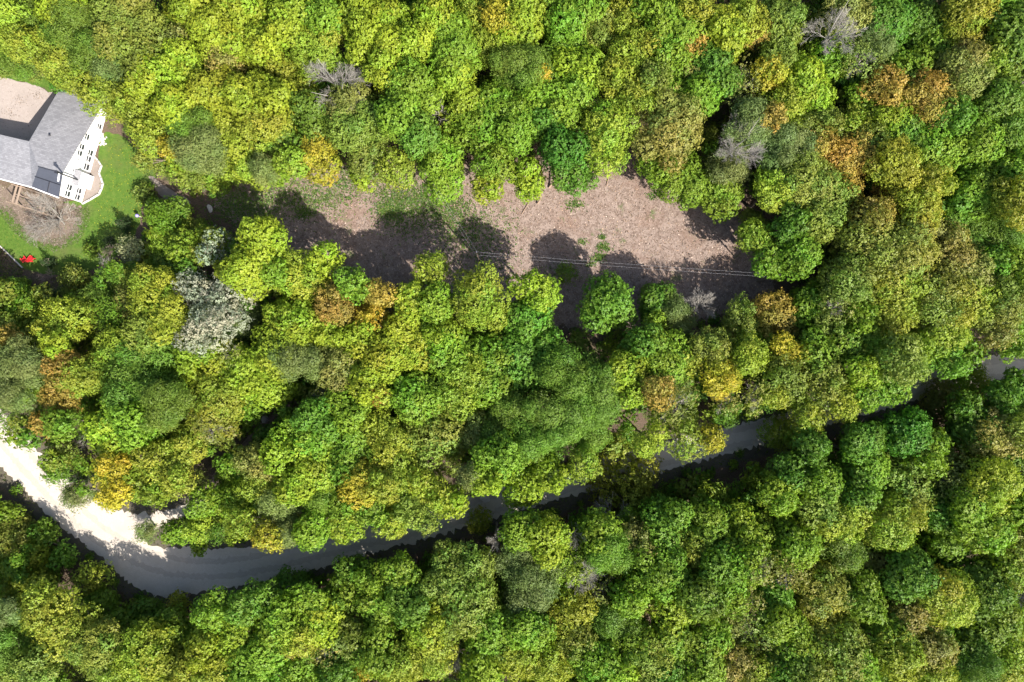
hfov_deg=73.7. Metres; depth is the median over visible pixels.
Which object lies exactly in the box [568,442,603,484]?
broadleaf tree
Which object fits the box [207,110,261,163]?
broadleaf tree
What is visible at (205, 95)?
broadleaf tree
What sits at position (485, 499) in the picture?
boulder
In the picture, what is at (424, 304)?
broadleaf tree
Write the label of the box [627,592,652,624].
broadleaf tree
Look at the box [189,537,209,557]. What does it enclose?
broadleaf tree
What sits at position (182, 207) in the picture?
broadleaf tree
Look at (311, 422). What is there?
broadleaf tree
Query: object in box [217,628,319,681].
broadleaf tree
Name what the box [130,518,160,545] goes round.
broadleaf tree
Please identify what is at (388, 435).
broadleaf tree
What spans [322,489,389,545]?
broadleaf tree
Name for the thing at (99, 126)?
window
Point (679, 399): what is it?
broadleaf tree
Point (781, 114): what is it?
broadleaf tree
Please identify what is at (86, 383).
broadleaf tree
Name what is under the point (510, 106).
broadleaf tree
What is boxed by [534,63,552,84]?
broadleaf tree
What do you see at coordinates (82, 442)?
bare tree
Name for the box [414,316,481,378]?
broadleaf tree
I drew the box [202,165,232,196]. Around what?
shrub
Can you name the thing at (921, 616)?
broadleaf tree
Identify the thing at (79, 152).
window
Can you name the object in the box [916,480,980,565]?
broadleaf tree
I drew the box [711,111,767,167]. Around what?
bare tree
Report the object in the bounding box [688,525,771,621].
broadleaf tree
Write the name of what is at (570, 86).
broadleaf tree
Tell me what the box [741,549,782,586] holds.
broadleaf tree
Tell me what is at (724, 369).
broadleaf tree
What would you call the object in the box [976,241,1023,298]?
broadleaf tree
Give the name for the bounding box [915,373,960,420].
broadleaf tree
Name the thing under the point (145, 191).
shrub
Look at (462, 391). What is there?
broadleaf tree
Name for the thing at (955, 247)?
broadleaf tree
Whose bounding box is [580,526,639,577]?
broadleaf tree
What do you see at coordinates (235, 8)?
broadleaf tree
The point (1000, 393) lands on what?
broadleaf tree
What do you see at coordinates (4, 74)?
shrub
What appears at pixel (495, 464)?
broadleaf tree
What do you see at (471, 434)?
broadleaf tree
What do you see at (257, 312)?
broadleaf tree
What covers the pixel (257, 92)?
broadleaf tree
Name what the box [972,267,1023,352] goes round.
broadleaf tree
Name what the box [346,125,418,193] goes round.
broadleaf tree
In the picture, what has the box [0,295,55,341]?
broadleaf tree
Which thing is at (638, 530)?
broadleaf tree
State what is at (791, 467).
broadleaf tree
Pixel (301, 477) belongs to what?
broadleaf tree
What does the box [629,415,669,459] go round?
broadleaf tree
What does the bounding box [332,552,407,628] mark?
broadleaf tree
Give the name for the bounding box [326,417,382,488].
broadleaf tree
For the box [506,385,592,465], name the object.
broadleaf tree
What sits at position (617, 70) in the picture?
broadleaf tree
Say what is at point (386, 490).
broadleaf tree
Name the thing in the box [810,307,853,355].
broadleaf tree
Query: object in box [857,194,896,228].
broadleaf tree
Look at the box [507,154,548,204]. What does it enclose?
broadleaf tree
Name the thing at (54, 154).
house
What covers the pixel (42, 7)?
broadleaf tree
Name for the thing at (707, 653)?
broadleaf tree
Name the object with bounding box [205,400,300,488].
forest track
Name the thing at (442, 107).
bare tree
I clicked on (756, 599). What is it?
broadleaf tree
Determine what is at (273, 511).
broadleaf tree
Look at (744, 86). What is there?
broadleaf tree
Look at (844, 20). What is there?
bare tree
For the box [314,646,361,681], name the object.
broadleaf tree
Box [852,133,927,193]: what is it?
broadleaf tree
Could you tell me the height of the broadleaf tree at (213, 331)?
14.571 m
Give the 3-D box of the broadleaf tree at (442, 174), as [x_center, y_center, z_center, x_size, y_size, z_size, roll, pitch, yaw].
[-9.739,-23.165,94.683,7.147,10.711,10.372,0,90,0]
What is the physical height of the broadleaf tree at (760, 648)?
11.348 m
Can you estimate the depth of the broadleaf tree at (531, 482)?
89.23 m
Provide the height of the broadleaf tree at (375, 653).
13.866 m
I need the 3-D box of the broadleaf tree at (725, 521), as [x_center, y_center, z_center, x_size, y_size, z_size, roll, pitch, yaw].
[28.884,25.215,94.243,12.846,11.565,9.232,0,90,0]
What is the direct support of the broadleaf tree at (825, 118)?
on the ground at (728, 476)
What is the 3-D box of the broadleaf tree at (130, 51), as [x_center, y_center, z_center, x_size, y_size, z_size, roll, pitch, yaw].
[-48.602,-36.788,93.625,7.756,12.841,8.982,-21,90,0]
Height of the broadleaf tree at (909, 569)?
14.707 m
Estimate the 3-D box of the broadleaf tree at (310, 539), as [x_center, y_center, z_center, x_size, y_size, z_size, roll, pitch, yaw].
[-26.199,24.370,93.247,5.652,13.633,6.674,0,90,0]
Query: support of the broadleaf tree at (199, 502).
on the ground at (728, 476)
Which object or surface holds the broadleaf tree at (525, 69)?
on the ground at (728, 476)
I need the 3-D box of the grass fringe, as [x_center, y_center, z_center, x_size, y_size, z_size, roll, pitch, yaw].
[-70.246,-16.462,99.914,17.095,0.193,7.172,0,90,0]
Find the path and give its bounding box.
[148,176,189,204]
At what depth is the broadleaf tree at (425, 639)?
88.06 m
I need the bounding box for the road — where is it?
[0,355,1023,597]
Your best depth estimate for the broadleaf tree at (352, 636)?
88.81 m
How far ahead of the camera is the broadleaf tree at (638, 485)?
96.01 m
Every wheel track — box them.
[0,356,1023,564]
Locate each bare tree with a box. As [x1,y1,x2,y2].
[23,190,82,244]
[72,433,88,448]
[303,58,369,108]
[425,102,449,124]
[445,636,469,671]
[486,521,498,549]
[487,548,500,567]
[562,555,601,593]
[567,514,586,550]
[593,492,632,534]
[683,287,715,317]
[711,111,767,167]
[801,0,867,53]
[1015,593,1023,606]
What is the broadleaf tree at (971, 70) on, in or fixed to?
on the ground at (728, 476)
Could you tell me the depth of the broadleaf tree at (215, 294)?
89.81 m
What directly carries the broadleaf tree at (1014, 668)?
on the ground at (728, 476)
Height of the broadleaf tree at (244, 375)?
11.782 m
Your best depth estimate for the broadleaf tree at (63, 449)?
94.43 m
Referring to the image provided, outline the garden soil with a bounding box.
[0,247,23,279]
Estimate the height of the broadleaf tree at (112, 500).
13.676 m
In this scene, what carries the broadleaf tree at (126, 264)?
on the ground at (728, 476)
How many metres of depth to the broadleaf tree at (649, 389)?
86.60 m
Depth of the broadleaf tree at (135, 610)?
95.68 m
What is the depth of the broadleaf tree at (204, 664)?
88.58 m
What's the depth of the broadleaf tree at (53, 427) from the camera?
88.42 m
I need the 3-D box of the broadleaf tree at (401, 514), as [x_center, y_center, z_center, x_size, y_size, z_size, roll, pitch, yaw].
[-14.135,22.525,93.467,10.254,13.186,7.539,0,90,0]
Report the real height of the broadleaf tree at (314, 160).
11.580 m
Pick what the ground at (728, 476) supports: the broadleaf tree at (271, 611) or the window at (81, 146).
the broadleaf tree at (271, 611)
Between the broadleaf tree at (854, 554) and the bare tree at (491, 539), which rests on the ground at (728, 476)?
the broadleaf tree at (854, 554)
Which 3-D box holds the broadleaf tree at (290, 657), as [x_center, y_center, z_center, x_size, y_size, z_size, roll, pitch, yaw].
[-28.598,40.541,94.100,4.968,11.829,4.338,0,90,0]
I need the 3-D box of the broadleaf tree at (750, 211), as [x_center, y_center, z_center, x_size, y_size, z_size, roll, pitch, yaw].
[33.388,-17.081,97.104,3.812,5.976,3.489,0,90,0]
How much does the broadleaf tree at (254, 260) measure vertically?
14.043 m
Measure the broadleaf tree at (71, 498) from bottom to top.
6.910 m
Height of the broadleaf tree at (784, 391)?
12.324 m
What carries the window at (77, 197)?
in the house
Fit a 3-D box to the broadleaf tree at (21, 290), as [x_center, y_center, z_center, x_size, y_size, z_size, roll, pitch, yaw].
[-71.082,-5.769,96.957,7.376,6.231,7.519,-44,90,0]
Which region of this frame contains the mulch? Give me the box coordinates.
[0,184,83,246]
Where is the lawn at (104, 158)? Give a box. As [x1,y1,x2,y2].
[0,73,156,275]
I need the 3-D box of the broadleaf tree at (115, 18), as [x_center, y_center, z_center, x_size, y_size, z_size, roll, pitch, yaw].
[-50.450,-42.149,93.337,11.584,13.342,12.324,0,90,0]
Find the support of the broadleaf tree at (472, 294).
on the ground at (728, 476)
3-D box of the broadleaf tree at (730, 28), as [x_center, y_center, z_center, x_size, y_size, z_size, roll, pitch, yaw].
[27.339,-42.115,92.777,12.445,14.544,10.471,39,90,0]
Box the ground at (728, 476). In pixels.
[0,0,1023,681]
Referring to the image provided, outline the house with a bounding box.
[0,90,106,216]
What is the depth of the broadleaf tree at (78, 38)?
88.88 m
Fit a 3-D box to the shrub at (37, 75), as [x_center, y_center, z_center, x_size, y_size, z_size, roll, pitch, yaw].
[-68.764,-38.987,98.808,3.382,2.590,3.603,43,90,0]
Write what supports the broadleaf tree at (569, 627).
on the ground at (728, 476)
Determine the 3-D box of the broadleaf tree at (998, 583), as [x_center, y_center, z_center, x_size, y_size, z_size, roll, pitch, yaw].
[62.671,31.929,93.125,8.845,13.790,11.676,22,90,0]
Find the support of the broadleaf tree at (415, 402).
on the ground at (728, 476)
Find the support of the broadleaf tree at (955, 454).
on the ground at (728, 476)
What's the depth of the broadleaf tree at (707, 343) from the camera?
89.12 m
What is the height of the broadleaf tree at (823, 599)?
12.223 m
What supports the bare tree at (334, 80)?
on the ground at (728, 476)
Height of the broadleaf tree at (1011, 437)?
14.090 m
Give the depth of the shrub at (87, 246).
99.05 m
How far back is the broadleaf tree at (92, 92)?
89.60 m
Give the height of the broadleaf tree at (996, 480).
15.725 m
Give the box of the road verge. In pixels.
[0,349,1023,606]
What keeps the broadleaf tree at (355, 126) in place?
on the ground at (728, 476)
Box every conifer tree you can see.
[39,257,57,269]
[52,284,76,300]
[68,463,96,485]
[101,235,119,248]
[114,215,136,234]
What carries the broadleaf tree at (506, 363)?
on the ground at (728, 476)
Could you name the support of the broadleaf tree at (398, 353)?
on the ground at (728, 476)
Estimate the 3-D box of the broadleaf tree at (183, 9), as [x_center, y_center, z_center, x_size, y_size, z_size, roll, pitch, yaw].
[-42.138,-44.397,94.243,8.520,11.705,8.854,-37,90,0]
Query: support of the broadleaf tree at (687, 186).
on the clearing
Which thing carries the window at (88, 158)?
in the house
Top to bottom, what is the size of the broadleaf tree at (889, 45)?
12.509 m
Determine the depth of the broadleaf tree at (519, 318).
89.30 m
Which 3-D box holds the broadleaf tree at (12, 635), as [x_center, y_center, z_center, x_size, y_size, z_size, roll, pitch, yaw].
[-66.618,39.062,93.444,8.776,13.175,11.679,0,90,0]
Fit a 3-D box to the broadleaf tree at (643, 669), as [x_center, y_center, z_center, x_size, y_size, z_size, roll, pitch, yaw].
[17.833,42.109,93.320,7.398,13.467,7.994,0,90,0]
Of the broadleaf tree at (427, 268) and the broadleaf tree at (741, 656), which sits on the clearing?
the broadleaf tree at (427, 268)
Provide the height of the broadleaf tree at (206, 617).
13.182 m
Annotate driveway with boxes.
[0,77,55,140]
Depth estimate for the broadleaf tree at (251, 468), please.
89.76 m
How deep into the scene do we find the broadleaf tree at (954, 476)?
89.48 m
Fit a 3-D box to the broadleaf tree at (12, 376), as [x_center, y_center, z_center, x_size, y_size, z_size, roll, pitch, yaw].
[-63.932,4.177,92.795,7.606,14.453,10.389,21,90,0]
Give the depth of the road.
99.99 m
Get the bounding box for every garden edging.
[0,245,22,267]
[82,155,103,203]
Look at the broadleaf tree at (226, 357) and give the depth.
89.03 m
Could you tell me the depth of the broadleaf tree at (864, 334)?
89.02 m
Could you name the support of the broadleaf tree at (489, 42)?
on the ground at (728, 476)
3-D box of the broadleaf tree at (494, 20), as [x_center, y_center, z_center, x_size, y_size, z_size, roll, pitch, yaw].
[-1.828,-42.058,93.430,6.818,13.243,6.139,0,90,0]
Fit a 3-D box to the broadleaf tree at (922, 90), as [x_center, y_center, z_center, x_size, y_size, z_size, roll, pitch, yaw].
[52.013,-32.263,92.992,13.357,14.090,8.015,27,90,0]
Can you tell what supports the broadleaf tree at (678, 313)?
on the clearing
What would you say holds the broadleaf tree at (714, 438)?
on the road verge
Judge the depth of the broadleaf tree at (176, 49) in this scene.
89.81 m
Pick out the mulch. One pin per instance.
(7, 196)
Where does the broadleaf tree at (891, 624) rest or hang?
on the ground at (728, 476)
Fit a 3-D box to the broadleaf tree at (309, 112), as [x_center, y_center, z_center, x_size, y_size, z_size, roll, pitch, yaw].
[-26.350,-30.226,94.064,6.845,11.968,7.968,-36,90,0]
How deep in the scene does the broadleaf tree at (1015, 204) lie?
86.38 m
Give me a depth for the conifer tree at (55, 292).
97.46 m
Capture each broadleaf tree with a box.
[0,0,31,28]
[0,0,43,82]
[0,19,84,94]
[0,276,39,318]
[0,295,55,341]
[0,322,36,366]
[0,333,50,412]
[0,500,26,529]
[0,510,53,565]
[0,531,60,606]
[0,596,51,681]
[1,636,67,681]
[15,571,110,662]
[24,516,80,571]
[25,348,94,441]
[26,295,102,360]
[32,0,93,31]
[36,0,118,77]
[38,405,84,444]
[43,433,85,458]
[49,351,107,399]
[57,59,149,132]
[58,479,96,513]
[62,614,132,681]
[67,559,117,597]
[73,582,168,642]
[77,281,126,341]
[77,385,167,459]
[87,0,174,64]
[88,54,128,93]
[90,323,143,375]
[90,448,138,514]
[95,337,188,418]
[96,614,188,681]
[108,281,146,325]
[114,27,167,88]
[114,232,145,263]
[115,261,129,283]
[116,262,193,356]
[116,462,175,509]
[117,260,150,294]
[120,50,197,131]
[125,422,210,501]
[126,109,183,173]
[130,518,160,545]
[137,378,198,435]
[142,193,194,240]
[149,602,198,655]
[150,244,184,281]
[155,19,189,49]
[156,626,235,681]
[157,33,207,85]
[157,517,189,545]
[161,0,222,45]
[163,99,229,177]
[163,589,192,612]
[166,224,204,269]
[170,267,264,322]
[171,291,255,357]
[171,328,238,402]
[180,507,217,546]
[182,480,226,519]
[183,61,245,129]
[184,4,288,70]
[185,366,250,437]
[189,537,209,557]
[189,585,259,668]
[190,405,240,446]
[194,225,241,266]
[204,46,248,80]
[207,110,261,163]
[211,0,268,33]
[212,213,291,301]
[212,448,285,515]
[214,68,298,152]
[214,338,244,368]
[214,342,300,420]
[215,139,269,194]
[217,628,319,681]
[220,296,275,343]
[222,507,285,553]
[222,576,301,648]
[230,436,281,483]
[247,48,326,118]
[247,148,288,187]
[247,297,326,384]
[249,422,279,454]
[252,620,300,663]
[254,482,338,549]
[257,0,346,78]
[258,394,341,477]
[263,123,309,188]
[266,340,331,384]
[271,441,344,507]
[271,564,309,603]
[272,239,345,303]
[276,578,345,660]
[279,636,312,660]
[287,87,336,145]
[291,504,332,552]
[293,128,343,187]
[303,363,336,410]
[305,620,344,671]
[308,345,360,395]
[310,311,378,365]
[312,276,355,326]
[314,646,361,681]
[320,76,395,156]
[320,572,362,616]
[322,359,393,434]
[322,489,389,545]
[324,612,365,664]
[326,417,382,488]
[331,0,412,45]
[332,263,374,305]
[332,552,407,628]
[336,454,408,512]
[340,7,419,96]
[345,161,376,193]
[345,615,405,680]
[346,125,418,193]
[347,293,395,335]
[347,305,436,386]
[350,654,372,681]
[358,407,419,480]
[361,277,400,307]
[366,382,390,408]
[368,484,441,539]
[371,54,444,160]
[373,598,458,681]
[377,549,433,629]
[389,368,447,428]
[391,275,457,327]
[392,0,458,66]
[393,388,481,480]
[395,460,469,522]
[412,249,451,295]
[414,133,466,208]
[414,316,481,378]
[419,559,503,645]
[425,6,482,104]
[428,537,496,594]
[430,348,487,425]
[443,82,505,155]
[448,260,510,332]
[451,408,496,451]
[453,459,479,493]
[454,0,528,72]
[457,598,519,681]
[461,428,532,497]
[465,504,492,534]
[467,135,517,205]
[468,328,548,409]
[475,0,517,38]
[475,77,562,158]
[475,388,533,451]
[486,38,554,100]
[488,531,565,625]
[495,0,552,46]
[495,619,575,681]
[497,507,574,571]
[499,296,569,364]
[501,607,558,654]
[502,451,577,509]
[505,268,562,315]
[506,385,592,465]
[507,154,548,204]
[516,41,604,134]
[531,339,621,431]
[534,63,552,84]
[537,121,600,198]
[539,0,610,70]
[543,580,599,664]
[545,536,594,588]
[565,330,590,355]
[566,636,640,681]
[568,406,613,454]
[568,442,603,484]
[572,505,623,561]
[575,269,638,335]
[576,566,622,612]
[579,0,653,52]
[579,94,641,178]
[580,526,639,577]
[585,441,664,514]
[588,598,646,642]
[591,20,661,102]
[602,346,652,409]
[606,570,652,620]
[607,590,700,666]
[615,57,674,123]
[616,319,694,391]
[620,514,663,566]
[623,632,675,681]
[626,0,675,36]
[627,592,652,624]
[629,81,706,176]
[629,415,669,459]
[629,532,694,605]
[632,148,713,211]
[637,280,679,324]
[637,372,677,412]
[637,492,696,550]
[641,0,706,78]
[641,654,692,681]
[642,308,671,328]
[651,382,700,429]
[654,292,698,340]
[658,361,696,399]
[659,40,744,122]
[660,521,710,573]
[663,414,711,464]
[671,571,729,624]
[675,30,708,85]
[677,0,771,64]
[679,324,735,380]
[679,617,735,681]
[682,493,776,554]
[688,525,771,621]
[695,424,728,454]
[697,169,745,223]
[698,330,771,400]
[705,386,741,415]
[706,146,751,187]
[714,641,762,681]
[717,51,763,110]
[717,612,755,640]
[720,93,822,180]
[720,291,758,338]
[726,600,777,650]
[730,584,766,622]
[731,641,780,681]
[732,373,776,418]
[733,217,770,254]
[734,214,775,256]
[737,207,764,226]
[737,624,776,667]
[740,10,777,55]
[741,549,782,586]
[746,166,795,213]
[747,287,798,344]
[748,196,824,282]
[749,0,809,92]
[751,50,837,139]
[752,597,823,681]
[753,349,815,409]
[754,470,802,517]
[756,395,828,452]
[756,575,795,614]
[758,98,788,134]
[764,513,825,574]
[765,425,847,506]
[765,550,815,595]
[768,148,862,245]
[768,329,812,371]
[785,282,833,330]
[790,555,855,640]
[791,480,876,546]
[793,323,852,379]
[793,613,873,681]
[797,106,848,146]
[799,21,887,111]
[800,356,862,426]
[808,123,885,181]
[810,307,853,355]
[811,0,879,46]
[817,248,885,310]
[817,288,858,325]
[817,527,872,576]
[821,637,881,681]
[825,199,943,290]
[829,296,892,367]
[829,418,892,493]
[833,172,865,226]
[835,96,917,156]
[837,36,892,82]
[837,466,883,522]
[838,565,888,624]
[839,542,893,594]
[840,351,912,413]
[845,13,899,66]
[845,256,932,339]
[852,0,919,54]
[852,63,958,133]
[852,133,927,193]
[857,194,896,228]
[858,486,928,551]
[858,602,921,663]
[860,447,940,527]
[862,404,936,458]
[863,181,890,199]
[863,628,959,681]
[870,329,932,390]
[872,0,959,93]
[876,544,944,604]
[878,160,964,248]
[884,111,929,154]
[884,420,954,481]
[886,579,960,676]
[900,91,1008,175]
[901,260,1005,355]
[903,328,975,380]
[909,563,979,630]
[910,443,979,505]
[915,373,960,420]
[915,609,956,639]
[916,216,995,293]
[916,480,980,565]
[928,190,974,230]
[929,33,997,101]
[931,465,980,510]
[933,389,1005,458]
[937,0,1001,43]
[940,630,1010,681]
[942,357,992,394]
[944,477,1023,556]
[947,597,1023,666]
[948,547,1023,622]
[949,141,1023,223]
[953,455,1023,517]
[954,170,1023,233]
[956,0,1021,33]
[959,447,1023,479]
[961,208,1023,251]
[962,0,1023,87]
[965,406,1023,459]
[970,73,1023,157]
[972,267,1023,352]
[973,317,1023,363]
[975,366,1023,422]
[975,627,1023,681]
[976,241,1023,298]
[981,521,1023,567]
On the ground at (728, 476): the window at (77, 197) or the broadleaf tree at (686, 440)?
the broadleaf tree at (686, 440)
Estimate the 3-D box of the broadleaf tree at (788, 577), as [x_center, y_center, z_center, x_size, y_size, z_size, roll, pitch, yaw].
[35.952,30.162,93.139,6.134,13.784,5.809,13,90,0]
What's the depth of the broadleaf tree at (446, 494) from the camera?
88.46 m
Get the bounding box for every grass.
[1,53,55,91]
[187,152,656,289]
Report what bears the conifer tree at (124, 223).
on the lawn at (104, 158)
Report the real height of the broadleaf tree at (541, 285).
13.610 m
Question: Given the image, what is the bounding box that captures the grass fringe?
[0,205,89,251]
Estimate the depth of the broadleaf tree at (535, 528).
87.16 m
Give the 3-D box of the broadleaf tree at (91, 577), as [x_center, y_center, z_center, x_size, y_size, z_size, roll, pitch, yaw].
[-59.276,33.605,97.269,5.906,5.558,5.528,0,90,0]
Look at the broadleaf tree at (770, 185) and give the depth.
88.88 m
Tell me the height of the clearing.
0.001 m
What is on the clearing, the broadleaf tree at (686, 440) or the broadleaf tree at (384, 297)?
the broadleaf tree at (384, 297)
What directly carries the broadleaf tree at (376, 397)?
on the ground at (728, 476)
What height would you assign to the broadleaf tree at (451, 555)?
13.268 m
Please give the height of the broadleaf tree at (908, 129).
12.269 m
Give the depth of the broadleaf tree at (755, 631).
88.77 m
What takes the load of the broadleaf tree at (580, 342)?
on the ground at (728, 476)
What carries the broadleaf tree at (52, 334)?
on the ground at (728, 476)
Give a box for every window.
[64,189,71,197]
[66,183,72,191]
[74,192,80,200]
[75,187,82,195]
[76,148,83,156]
[79,143,85,151]
[83,162,90,171]
[84,133,89,140]
[85,154,92,162]
[87,149,93,156]
[96,122,102,129]
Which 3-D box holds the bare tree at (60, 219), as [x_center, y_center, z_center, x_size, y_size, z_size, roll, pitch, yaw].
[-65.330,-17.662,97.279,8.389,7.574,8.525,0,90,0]
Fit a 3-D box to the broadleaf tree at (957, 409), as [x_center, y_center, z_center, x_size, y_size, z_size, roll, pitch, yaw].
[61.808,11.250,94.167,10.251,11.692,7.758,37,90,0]
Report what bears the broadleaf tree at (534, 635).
on the ground at (728, 476)
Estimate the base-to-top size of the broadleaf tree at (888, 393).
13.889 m
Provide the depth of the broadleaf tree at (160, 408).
87.31 m
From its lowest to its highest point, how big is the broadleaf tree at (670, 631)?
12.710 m
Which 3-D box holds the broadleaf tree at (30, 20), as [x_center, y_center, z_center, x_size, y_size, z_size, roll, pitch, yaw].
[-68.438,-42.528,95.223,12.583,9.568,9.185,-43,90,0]
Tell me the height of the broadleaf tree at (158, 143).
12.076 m
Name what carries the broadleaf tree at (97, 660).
on the ground at (728, 476)
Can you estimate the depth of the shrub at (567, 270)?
97.04 m
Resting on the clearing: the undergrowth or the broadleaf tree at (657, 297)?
the broadleaf tree at (657, 297)
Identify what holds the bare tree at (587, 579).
on the ground at (728, 476)
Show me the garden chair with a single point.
(29, 259)
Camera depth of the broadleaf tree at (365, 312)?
90.39 m
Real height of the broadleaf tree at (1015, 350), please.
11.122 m
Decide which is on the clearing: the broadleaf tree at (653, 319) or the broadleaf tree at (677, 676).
the broadleaf tree at (653, 319)
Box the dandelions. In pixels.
[97,144,143,239]
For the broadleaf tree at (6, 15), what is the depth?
89.45 m
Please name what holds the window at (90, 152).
in the house
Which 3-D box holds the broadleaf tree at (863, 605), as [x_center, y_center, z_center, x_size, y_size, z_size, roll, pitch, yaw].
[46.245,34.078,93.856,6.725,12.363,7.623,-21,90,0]
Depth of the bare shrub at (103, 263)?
98.96 m
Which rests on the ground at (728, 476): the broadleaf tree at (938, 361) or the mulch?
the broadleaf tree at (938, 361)
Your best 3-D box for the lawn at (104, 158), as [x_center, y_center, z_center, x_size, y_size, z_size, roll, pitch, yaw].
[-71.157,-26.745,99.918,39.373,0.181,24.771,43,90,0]
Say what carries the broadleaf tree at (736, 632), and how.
on the ground at (728, 476)
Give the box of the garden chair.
[25,255,35,261]
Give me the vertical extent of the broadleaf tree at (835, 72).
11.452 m
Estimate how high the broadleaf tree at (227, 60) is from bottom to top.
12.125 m
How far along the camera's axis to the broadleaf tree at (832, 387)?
88.40 m
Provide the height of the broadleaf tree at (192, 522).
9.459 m
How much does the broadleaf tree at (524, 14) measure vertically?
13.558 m
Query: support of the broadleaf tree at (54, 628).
on the ground at (728, 476)
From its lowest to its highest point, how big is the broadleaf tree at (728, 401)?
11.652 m
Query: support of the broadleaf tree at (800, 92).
on the ground at (728, 476)
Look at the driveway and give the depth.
99.98 m
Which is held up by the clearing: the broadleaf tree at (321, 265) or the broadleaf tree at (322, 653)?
the broadleaf tree at (321, 265)
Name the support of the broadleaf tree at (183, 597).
on the road verge
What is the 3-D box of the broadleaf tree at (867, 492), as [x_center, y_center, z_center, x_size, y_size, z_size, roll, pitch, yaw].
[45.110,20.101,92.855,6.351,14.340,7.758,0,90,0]
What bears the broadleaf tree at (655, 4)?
on the ground at (728, 476)
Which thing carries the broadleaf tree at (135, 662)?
on the ground at (728, 476)
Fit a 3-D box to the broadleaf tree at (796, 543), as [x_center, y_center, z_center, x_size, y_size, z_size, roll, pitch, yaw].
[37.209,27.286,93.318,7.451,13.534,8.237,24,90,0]
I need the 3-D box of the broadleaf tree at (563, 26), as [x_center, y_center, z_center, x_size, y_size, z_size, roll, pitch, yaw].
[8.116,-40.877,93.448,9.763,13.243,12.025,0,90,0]
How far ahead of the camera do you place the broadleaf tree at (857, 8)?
88.61 m
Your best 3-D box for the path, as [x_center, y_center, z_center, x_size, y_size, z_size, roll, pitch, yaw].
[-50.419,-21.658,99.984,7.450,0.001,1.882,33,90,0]
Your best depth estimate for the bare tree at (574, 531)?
90.21 m
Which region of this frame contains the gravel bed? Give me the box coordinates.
[83,158,101,201]
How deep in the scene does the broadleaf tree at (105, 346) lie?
90.35 m
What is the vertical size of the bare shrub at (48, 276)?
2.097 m
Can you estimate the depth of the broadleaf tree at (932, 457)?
88.31 m
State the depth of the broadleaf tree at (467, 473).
87.50 m
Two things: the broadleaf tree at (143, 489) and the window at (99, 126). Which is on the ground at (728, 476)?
the broadleaf tree at (143, 489)
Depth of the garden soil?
99.98 m
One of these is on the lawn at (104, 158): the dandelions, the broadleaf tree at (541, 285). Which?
the dandelions
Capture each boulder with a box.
[207,204,212,212]
[261,415,268,422]
[480,495,489,502]
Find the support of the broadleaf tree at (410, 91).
on the ground at (728, 476)
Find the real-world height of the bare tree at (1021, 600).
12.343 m
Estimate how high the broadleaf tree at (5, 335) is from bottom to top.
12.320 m
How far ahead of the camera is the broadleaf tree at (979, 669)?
87.80 m
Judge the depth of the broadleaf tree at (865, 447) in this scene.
88.40 m
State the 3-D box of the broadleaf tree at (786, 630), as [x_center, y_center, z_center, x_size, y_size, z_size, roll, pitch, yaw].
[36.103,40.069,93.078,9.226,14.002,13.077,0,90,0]
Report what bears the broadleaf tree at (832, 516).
on the ground at (728, 476)
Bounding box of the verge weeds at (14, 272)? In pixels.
[0,248,1020,607]
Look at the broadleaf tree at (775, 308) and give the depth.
92.30 m
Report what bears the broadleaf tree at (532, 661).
on the ground at (728, 476)
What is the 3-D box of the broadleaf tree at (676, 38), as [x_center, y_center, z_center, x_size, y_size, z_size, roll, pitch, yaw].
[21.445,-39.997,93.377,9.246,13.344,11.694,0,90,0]
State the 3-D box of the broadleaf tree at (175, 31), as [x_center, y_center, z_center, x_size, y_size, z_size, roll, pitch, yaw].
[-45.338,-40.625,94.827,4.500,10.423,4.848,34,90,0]
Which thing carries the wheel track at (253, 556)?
on the road
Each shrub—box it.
[0,62,20,79]
[24,65,46,86]
[36,269,55,284]
[49,79,66,93]
[54,261,95,291]
[82,239,101,260]
[98,255,114,274]
[100,244,113,258]
[128,181,157,209]
[151,154,217,194]
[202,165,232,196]
[553,260,578,286]
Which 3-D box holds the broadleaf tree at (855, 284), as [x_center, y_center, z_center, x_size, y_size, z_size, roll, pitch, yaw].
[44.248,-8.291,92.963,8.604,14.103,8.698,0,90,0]
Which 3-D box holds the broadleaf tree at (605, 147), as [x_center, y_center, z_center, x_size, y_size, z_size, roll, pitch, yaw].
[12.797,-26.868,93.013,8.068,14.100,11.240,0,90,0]
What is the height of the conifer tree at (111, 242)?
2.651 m
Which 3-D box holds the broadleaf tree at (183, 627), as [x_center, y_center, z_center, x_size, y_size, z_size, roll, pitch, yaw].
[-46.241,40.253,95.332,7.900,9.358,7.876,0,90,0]
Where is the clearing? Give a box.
[214,154,774,331]
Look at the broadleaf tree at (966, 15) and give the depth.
87.80 m
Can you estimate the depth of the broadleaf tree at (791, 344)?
89.45 m
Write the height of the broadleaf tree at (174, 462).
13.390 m
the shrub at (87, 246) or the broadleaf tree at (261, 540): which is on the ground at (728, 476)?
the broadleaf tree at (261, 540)
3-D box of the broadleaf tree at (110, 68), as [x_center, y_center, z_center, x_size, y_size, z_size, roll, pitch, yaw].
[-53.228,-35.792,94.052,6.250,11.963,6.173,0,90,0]
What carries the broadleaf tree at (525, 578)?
on the ground at (728, 476)
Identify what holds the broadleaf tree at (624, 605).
on the ground at (728, 476)
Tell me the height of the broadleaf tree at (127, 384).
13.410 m
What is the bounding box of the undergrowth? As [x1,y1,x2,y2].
[0,0,1023,681]
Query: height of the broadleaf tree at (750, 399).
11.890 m
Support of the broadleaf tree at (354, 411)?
on the ground at (728, 476)
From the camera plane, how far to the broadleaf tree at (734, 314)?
92.33 m

